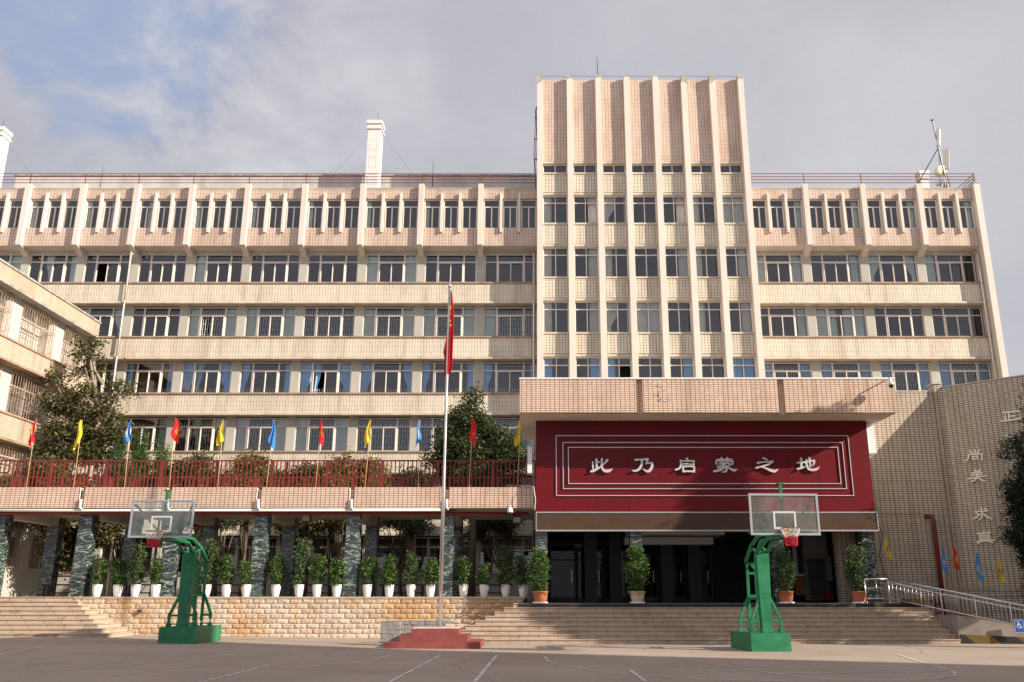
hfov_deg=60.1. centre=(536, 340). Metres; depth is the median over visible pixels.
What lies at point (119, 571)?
potted plant
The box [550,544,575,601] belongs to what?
glazed door
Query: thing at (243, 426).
window
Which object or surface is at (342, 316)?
window
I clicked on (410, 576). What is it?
potted plant
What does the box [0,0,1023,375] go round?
sky
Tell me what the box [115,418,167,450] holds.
window
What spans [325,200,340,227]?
window
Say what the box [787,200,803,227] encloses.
window
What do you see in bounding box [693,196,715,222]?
window
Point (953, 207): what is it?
window
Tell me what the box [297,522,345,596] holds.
courtyard tree
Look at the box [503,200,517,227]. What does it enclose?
window
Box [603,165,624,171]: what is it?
window
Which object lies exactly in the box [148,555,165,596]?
potted plant
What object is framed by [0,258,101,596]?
side building
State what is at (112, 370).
window
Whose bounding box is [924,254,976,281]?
window
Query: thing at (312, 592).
bench
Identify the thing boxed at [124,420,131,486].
flag
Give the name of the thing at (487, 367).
window
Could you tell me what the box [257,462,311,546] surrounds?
shrub tree
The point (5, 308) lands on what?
window
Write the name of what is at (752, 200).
window
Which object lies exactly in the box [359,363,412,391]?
window
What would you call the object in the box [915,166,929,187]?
chimney
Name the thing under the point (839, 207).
window
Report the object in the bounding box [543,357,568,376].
window
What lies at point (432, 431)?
window
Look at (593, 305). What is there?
window
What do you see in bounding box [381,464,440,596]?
shrub tree
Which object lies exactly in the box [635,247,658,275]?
window
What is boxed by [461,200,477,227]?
window
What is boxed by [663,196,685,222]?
window
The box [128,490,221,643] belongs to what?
basketball hoop
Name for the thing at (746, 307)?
window
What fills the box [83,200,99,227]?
window
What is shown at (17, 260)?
window
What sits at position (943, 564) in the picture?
flag
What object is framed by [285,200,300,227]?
window
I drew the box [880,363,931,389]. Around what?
window
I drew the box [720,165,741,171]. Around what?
window
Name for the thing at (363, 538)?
window
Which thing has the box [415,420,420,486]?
flag
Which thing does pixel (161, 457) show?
cypress
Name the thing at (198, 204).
window
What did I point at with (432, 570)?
potted plant
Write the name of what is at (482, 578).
potted plant
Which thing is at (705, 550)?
glazed door
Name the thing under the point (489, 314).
window
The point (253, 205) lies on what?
window
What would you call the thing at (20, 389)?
window
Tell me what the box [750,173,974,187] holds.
roof railing
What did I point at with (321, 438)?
flag
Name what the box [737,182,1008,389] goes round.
classroom wing
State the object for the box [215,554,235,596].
potted plant
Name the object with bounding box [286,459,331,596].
shrub tree
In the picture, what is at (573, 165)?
window
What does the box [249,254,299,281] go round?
window
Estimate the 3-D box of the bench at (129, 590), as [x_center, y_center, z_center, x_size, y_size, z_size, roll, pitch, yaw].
[-15.078,9.657,34.267,1.800,0.470,0.400,0,-16,0]
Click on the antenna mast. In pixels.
(944, 166)
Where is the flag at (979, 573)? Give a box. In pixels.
[975,553,983,616]
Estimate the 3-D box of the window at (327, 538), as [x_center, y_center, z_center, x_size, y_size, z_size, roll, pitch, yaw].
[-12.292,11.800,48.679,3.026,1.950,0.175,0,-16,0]
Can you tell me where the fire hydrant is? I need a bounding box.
[930,591,939,615]
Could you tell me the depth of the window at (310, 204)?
53.68 m
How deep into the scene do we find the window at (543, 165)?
53.93 m
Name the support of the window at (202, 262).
in the classroom wing at (248, 313)
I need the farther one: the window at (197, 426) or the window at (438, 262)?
the window at (438, 262)
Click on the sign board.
(655, 465)
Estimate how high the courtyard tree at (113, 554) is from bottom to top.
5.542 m
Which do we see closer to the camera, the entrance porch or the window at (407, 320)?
the entrance porch
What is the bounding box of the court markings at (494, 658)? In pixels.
[1,645,1023,681]
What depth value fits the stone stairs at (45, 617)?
29.98 m
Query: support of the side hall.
on the ground
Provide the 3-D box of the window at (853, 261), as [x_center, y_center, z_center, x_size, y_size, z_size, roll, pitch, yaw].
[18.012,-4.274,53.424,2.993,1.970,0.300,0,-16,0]
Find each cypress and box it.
[100,429,134,596]
[123,424,154,486]
[147,435,173,596]
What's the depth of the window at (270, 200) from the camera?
53.55 m
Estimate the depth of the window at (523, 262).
53.46 m
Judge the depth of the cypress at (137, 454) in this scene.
43.49 m
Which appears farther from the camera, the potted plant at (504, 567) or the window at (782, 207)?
the window at (782, 207)
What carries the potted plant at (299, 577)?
on the retaining wall
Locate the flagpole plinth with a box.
[384,627,483,648]
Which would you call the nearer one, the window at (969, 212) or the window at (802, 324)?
the window at (802, 324)
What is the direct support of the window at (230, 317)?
in the classroom wing at (248, 313)
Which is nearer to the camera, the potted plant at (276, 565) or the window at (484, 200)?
the potted plant at (276, 565)
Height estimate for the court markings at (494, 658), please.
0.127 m
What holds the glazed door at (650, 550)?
in the entrance porch
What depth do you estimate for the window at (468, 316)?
52.52 m
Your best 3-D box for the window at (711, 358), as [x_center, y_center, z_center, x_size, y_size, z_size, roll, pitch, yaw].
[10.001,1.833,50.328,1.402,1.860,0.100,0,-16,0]
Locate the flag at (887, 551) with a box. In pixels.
[883,536,892,602]
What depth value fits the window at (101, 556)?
48.74 m
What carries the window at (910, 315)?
in the classroom wing at (861, 280)
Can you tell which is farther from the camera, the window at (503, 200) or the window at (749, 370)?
the window at (503, 200)
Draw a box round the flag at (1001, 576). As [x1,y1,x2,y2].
[996,556,1005,617]
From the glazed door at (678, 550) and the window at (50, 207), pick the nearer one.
the glazed door at (678, 550)
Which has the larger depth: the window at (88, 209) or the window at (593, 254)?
the window at (88, 209)
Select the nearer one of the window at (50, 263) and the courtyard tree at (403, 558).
the courtyard tree at (403, 558)
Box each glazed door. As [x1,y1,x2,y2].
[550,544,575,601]
[577,544,603,601]
[604,544,630,601]
[642,545,658,601]
[658,545,685,601]
[685,545,713,601]
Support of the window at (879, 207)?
in the classroom wing at (861, 280)
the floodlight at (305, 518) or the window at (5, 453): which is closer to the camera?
the floodlight at (305, 518)
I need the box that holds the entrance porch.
[518,377,923,606]
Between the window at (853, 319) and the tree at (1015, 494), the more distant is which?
the window at (853, 319)
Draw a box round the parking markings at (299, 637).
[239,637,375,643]
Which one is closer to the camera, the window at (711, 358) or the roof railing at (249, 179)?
the window at (711, 358)
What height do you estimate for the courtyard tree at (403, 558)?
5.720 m
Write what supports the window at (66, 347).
in the side building
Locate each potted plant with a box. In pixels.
[90,557,111,596]
[111,557,129,596]
[127,542,149,596]
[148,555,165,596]
[198,537,221,596]
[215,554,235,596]
[237,559,254,596]
[268,552,287,596]
[290,537,314,596]
[307,554,327,596]
[327,555,345,596]
[358,555,378,596]
[375,553,398,596]
[399,550,420,596]
[421,556,439,596]
[453,555,473,596]
[474,561,491,596]
[496,545,515,596]
[512,554,530,596]
[525,547,552,602]
[621,543,654,602]
[770,544,797,602]
[842,542,868,602]
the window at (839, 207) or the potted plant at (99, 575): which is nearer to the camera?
the potted plant at (99, 575)
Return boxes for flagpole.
[438,283,453,626]
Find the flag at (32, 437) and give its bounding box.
[26,418,36,486]
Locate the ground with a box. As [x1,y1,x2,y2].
[0,635,1023,681]
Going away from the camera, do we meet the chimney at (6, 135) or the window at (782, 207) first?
the window at (782, 207)
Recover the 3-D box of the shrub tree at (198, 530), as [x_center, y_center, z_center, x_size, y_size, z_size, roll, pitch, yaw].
[-16.201,8.604,42.249,3.251,6.958,3.092,0,-16,0]
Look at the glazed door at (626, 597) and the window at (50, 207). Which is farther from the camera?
the window at (50, 207)
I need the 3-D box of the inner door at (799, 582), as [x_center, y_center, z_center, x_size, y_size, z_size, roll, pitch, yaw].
[10.847,10.039,36.291,0.516,0.741,0.100,0,-16,0]
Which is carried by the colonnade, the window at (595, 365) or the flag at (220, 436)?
the flag at (220, 436)
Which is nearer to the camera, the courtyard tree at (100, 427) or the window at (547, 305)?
the courtyard tree at (100, 427)
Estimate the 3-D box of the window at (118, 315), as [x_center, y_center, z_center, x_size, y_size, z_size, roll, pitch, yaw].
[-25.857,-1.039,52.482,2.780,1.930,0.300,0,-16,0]
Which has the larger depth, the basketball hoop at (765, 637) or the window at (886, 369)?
the window at (886, 369)
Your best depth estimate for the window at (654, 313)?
51.40 m
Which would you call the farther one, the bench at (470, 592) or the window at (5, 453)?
the window at (5, 453)
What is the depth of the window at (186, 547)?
48.74 m
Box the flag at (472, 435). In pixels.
[469,418,475,486]
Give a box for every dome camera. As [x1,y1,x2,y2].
[507,505,512,515]
[885,377,893,387]
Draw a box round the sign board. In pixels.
[536,421,874,510]
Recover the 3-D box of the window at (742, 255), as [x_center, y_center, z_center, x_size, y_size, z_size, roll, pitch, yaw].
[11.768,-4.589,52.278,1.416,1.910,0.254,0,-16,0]
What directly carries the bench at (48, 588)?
on the terrace
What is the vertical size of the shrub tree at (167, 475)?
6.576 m
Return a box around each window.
[0,254,22,269]
[0,287,14,335]
[0,443,32,482]
[5,521,24,568]
[6,200,22,227]
[6,369,46,423]
[18,302,56,357]
[28,200,44,227]
[28,254,77,281]
[28,526,44,570]
[46,200,60,227]
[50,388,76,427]
[60,326,88,371]
[62,200,77,227]
[80,308,124,335]
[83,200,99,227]
[83,254,131,281]
[83,363,116,391]
[100,538,153,573]
[101,200,115,227]
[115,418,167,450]
[117,200,131,227]
[123,363,174,391]
[130,308,180,335]
[137,200,153,227]
[137,254,186,281]
[155,200,170,227]
[161,537,194,573]
[172,200,187,227]
[173,418,226,450]
[180,363,232,391]
[186,308,237,335]
[193,200,209,227]
[193,254,242,281]
[211,200,225,227]
[221,537,277,573]
[228,200,243,227]
[233,418,286,450]
[239,363,291,391]
[244,308,295,335]
[249,200,265,227]
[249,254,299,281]
[268,200,282,227]
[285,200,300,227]
[294,418,348,450]
[295,537,340,573]
[298,363,351,391]
[302,308,354,335]
[306,200,322,227]
[307,254,358,281]
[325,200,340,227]
[343,200,358,227]
[356,418,410,450]
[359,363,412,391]
[360,537,404,573]
[362,308,414,335]
[365,200,381,227]
[365,254,416,281]
[384,200,399,227]
[402,200,417,227]
[414,537,469,573]
[418,418,453,450]
[420,363,474,391]
[422,308,475,335]
[424,200,440,227]
[425,254,476,281]
[443,200,458,227]
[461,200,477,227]
[479,537,531,573]
[483,200,499,227]
[483,308,536,335]
[483,363,536,391]
[484,254,536,281]
[487,418,535,450]
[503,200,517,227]
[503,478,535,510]
[521,200,536,227]
[543,165,566,171]
[543,196,567,222]
[543,247,567,275]
[543,301,568,331]
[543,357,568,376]
[573,165,596,171]
[574,196,597,222]
[574,247,598,275]
[575,301,599,331]
[576,357,600,376]
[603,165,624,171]
[604,196,626,222]
[605,247,628,275]
[606,301,629,331]
[607,357,631,376]
[632,165,654,171]
[633,196,656,222]
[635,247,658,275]
[637,301,660,331]
[638,357,662,376]
[662,165,683,171]
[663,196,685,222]
[665,247,688,275]
[668,301,691,331]
[670,357,693,376]
[691,165,712,171]
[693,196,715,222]
[695,247,718,275]
[698,301,722,331]
[701,357,724,376]
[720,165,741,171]
[722,196,745,222]
[726,247,748,275]
[729,301,752,331]
[733,357,756,376]
[752,200,767,227]
[756,254,803,281]
[760,308,808,335]
[764,363,811,376]
[770,200,784,227]
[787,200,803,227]
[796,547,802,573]
[809,200,824,227]
[810,254,861,281]
[815,308,867,335]
[820,363,871,376]
[827,200,842,227]
[845,200,861,227]
[867,200,882,227]
[867,254,918,281]
[873,308,925,335]
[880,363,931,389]
[884,200,899,227]
[902,200,917,227]
[924,200,939,227]
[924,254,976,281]
[931,308,984,335]
[938,363,990,386]
[941,200,956,227]
[959,200,975,227]
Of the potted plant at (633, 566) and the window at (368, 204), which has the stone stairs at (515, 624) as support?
the potted plant at (633, 566)
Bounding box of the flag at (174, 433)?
[169,418,179,488]
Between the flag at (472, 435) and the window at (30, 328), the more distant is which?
the window at (30, 328)
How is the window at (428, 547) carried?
in the classroom wing at (248, 313)
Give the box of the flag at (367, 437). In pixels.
[364,420,370,485]
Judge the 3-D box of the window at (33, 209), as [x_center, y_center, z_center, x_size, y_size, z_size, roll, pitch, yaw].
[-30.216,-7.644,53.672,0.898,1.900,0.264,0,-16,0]
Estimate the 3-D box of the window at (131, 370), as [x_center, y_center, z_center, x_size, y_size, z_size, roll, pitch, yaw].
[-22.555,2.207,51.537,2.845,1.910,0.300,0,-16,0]
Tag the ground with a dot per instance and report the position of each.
(83, 659)
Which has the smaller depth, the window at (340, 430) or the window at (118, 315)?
the window at (340, 430)
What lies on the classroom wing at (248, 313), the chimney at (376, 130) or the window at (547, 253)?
the chimney at (376, 130)
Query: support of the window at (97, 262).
in the classroom wing at (248, 313)
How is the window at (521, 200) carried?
in the classroom wing at (248, 313)
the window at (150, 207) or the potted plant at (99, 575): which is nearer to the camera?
the potted plant at (99, 575)
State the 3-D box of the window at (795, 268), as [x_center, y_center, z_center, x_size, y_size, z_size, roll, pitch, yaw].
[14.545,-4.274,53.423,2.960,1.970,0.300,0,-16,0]
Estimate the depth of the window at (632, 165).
53.93 m
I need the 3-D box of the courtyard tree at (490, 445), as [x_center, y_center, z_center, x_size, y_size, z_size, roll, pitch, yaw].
[-2.950,7.157,43.732,5.404,10.560,4.272,-9,-19,29]
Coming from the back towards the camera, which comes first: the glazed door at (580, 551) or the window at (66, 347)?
the window at (66, 347)
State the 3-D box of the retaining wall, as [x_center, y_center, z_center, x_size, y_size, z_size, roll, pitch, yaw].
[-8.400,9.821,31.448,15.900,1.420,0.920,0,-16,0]
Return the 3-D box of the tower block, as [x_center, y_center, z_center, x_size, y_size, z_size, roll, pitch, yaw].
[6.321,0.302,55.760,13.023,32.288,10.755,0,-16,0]
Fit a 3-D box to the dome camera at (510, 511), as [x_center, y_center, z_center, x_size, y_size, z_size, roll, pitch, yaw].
[-0.948,6.054,31.639,0.220,0.410,0.561,0,-16,0]
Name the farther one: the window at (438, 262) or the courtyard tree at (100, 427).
the window at (438, 262)
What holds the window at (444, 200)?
in the classroom wing at (248, 313)
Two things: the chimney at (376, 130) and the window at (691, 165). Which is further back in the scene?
the chimney at (376, 130)
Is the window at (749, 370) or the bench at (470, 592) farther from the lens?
the window at (749, 370)
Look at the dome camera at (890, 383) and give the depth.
30.75 m
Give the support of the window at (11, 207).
in the classroom wing at (248, 313)
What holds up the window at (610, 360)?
in the tower block
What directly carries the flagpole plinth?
on the ground
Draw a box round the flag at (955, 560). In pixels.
[951,545,961,615]
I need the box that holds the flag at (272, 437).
[266,420,275,486]
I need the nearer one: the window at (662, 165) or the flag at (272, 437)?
the flag at (272, 437)
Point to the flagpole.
(448, 352)
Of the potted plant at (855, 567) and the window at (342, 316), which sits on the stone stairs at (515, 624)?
the potted plant at (855, 567)
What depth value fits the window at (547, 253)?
52.33 m
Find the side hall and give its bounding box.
[832,374,1023,616]
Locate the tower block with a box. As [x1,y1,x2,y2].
[534,75,764,511]
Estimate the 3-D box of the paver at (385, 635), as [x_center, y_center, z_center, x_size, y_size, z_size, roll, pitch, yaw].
[-4.473,8.718,26.213,0.200,0.115,0.100,0,-16,0]
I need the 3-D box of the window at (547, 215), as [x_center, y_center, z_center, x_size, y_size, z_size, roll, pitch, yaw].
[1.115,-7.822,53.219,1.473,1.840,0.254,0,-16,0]
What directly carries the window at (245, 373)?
in the classroom wing at (248, 313)
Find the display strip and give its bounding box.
[536,512,878,531]
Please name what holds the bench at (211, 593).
on the terrace
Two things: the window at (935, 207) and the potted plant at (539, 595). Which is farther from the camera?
the window at (935, 207)
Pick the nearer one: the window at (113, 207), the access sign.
the access sign
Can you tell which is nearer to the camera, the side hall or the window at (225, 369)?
the side hall
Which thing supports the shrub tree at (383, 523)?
on the terrace
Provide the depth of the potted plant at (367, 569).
31.70 m
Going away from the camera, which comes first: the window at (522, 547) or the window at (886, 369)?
the window at (522, 547)
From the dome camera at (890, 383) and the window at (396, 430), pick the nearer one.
the dome camera at (890, 383)
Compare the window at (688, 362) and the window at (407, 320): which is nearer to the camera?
the window at (688, 362)
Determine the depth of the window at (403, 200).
53.54 m
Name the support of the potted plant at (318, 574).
on the retaining wall
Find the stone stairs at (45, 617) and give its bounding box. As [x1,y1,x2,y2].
[0,597,138,637]
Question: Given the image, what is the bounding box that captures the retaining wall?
[74,597,523,637]
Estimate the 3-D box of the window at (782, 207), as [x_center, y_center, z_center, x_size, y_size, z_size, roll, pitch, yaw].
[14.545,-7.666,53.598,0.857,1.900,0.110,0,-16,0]
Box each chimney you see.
[0,121,39,187]
[323,113,416,187]
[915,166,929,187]
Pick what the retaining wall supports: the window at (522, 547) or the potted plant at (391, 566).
the potted plant at (391, 566)
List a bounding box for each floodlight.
[301,511,311,521]
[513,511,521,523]
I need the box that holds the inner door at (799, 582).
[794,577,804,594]
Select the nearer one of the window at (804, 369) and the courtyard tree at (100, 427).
the courtyard tree at (100, 427)
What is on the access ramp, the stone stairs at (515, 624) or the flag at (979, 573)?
the flag at (979, 573)
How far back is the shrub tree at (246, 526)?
42.06 m
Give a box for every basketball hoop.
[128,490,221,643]
[730,483,820,651]
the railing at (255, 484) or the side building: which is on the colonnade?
the railing at (255, 484)
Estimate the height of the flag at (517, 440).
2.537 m
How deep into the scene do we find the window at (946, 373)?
51.63 m
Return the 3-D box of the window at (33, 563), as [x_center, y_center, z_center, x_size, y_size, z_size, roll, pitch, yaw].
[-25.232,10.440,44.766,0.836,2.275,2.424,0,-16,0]
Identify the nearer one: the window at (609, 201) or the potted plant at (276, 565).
the potted plant at (276, 565)
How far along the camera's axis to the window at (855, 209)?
53.67 m
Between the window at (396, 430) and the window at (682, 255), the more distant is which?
the window at (682, 255)
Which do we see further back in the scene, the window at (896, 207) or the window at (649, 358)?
the window at (896, 207)
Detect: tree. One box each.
[0,333,141,596]
[105,532,122,596]
[149,456,196,533]
[171,448,226,593]
[200,520,251,596]
[220,444,278,596]
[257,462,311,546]
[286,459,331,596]
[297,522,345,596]
[304,446,364,560]
[349,451,394,531]
[380,521,406,596]
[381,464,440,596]
[417,381,534,596]
[463,485,525,596]
[991,383,1023,595]
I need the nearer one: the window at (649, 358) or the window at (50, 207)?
the window at (649, 358)
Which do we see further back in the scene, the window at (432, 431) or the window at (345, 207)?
the window at (345, 207)
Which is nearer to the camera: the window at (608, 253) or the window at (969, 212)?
the window at (608, 253)
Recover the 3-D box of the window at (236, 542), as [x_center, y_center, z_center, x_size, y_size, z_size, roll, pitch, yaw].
[-15.775,11.800,48.679,2.961,1.950,0.175,0,-16,0]
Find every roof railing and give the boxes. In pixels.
[0,173,535,184]
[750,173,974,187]
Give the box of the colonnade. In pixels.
[0,487,533,596]
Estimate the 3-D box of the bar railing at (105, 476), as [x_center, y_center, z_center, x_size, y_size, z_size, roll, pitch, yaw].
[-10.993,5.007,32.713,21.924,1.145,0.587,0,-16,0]
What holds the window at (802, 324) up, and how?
in the classroom wing at (861, 280)
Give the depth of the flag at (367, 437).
32.74 m
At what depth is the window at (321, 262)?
53.45 m
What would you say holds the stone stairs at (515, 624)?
on the ground
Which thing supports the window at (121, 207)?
in the classroom wing at (248, 313)
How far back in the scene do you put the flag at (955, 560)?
31.21 m
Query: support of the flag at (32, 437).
on the colonnade
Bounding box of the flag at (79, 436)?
[73,420,82,486]
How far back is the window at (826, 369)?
51.69 m
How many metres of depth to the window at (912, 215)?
53.68 m
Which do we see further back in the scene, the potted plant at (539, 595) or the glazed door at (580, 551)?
the glazed door at (580, 551)
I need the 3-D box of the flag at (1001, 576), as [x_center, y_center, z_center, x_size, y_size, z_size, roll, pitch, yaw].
[15.867,8.355,30.116,0.248,2.029,0.155,0,-16,0]
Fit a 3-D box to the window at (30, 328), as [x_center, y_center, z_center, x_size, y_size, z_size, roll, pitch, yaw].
[-25.232,-0.424,44.127,0.836,2.290,2.924,0,-16,0]
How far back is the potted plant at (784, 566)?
30.60 m
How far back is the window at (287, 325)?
52.52 m
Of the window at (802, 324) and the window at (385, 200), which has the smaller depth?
the window at (802, 324)
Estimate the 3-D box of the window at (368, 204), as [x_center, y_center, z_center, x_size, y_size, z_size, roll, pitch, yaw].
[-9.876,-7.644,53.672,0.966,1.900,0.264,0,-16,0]
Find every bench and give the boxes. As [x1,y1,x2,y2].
[40,584,90,596]
[124,584,152,596]
[209,584,241,596]
[291,584,332,596]
[379,584,426,596]
[467,584,512,596]
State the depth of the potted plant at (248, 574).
31.63 m
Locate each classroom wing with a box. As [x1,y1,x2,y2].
[0,174,536,601]
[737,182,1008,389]
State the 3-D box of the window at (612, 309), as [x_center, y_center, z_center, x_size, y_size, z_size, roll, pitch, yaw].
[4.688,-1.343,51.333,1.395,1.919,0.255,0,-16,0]
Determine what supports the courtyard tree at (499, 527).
on the terrace
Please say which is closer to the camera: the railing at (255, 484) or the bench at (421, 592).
the bench at (421, 592)
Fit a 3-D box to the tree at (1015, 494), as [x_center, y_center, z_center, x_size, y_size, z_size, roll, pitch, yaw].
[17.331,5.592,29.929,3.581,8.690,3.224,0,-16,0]
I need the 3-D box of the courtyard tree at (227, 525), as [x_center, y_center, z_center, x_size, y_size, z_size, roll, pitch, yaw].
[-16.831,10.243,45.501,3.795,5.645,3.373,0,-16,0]
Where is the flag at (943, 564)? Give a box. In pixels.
[941,547,948,614]
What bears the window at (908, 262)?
in the classroom wing at (861, 280)
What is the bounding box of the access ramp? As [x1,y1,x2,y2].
[864,578,1023,643]
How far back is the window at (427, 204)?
53.64 m
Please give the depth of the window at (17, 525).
42.26 m
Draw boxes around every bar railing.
[0,460,535,489]
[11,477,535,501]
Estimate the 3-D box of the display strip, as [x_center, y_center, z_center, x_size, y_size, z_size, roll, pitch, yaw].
[6.029,6.411,31.420,12.119,0.680,0.200,0,-16,0]
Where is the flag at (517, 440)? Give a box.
[514,420,520,486]
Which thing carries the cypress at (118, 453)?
on the terrace
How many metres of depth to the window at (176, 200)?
53.59 m
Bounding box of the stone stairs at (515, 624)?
[461,603,960,643]
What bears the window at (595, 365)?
in the tower block
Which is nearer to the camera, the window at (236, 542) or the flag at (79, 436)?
the flag at (79, 436)
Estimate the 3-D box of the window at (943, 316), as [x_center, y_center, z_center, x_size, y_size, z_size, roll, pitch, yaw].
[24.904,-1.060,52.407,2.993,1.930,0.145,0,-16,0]
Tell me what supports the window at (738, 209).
in the tower block
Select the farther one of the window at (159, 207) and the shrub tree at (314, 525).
the window at (159, 207)
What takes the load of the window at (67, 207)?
in the classroom wing at (248, 313)
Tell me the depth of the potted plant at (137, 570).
31.74 m
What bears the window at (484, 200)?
in the classroom wing at (248, 313)
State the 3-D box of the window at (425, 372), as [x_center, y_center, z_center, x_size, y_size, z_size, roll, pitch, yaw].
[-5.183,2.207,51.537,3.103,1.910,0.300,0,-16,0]
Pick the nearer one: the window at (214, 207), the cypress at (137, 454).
the cypress at (137, 454)
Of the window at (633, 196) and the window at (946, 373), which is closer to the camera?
the window at (946, 373)
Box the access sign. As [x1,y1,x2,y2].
[1013,620,1023,632]
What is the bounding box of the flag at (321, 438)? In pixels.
[315,418,323,486]
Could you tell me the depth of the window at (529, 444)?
50.60 m
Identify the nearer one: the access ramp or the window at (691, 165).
the access ramp
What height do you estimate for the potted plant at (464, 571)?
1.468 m
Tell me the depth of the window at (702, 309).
51.38 m
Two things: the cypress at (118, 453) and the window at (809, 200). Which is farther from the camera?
the window at (809, 200)
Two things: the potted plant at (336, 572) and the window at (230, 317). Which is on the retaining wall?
the potted plant at (336, 572)
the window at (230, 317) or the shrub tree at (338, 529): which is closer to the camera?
the shrub tree at (338, 529)
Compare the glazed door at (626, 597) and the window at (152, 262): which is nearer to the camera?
the glazed door at (626, 597)
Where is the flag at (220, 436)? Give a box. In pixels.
[216,420,223,486]
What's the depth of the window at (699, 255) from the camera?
52.33 m
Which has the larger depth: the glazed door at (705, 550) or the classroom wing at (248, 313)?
the classroom wing at (248, 313)
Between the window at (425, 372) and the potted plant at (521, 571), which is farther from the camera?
the window at (425, 372)
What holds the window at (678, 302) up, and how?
in the tower block
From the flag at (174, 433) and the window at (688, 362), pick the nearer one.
the flag at (174, 433)
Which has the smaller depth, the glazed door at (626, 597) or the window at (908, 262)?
the glazed door at (626, 597)
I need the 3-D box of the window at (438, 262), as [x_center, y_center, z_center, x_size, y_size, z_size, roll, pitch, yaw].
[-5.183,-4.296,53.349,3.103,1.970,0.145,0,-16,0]
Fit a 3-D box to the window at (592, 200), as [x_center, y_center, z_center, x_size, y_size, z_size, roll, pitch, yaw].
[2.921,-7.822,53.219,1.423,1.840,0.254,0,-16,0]
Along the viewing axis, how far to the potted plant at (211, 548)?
31.88 m
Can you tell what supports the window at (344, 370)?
in the classroom wing at (248, 313)
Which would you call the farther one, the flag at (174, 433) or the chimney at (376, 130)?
the chimney at (376, 130)
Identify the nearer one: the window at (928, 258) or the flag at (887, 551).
the flag at (887, 551)
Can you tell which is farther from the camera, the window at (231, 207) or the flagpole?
the window at (231, 207)
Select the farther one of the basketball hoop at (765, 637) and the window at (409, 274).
the window at (409, 274)
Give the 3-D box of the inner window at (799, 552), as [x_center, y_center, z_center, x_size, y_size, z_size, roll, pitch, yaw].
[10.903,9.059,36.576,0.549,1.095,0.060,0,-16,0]
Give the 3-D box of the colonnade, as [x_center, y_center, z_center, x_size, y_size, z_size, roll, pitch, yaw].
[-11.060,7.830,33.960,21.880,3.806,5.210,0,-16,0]
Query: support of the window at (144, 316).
in the classroom wing at (248, 313)
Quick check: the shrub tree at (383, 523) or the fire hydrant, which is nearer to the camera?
the fire hydrant
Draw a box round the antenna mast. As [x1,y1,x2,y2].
[918,115,950,187]
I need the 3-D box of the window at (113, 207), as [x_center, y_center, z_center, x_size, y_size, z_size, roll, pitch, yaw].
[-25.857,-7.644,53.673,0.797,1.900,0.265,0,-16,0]

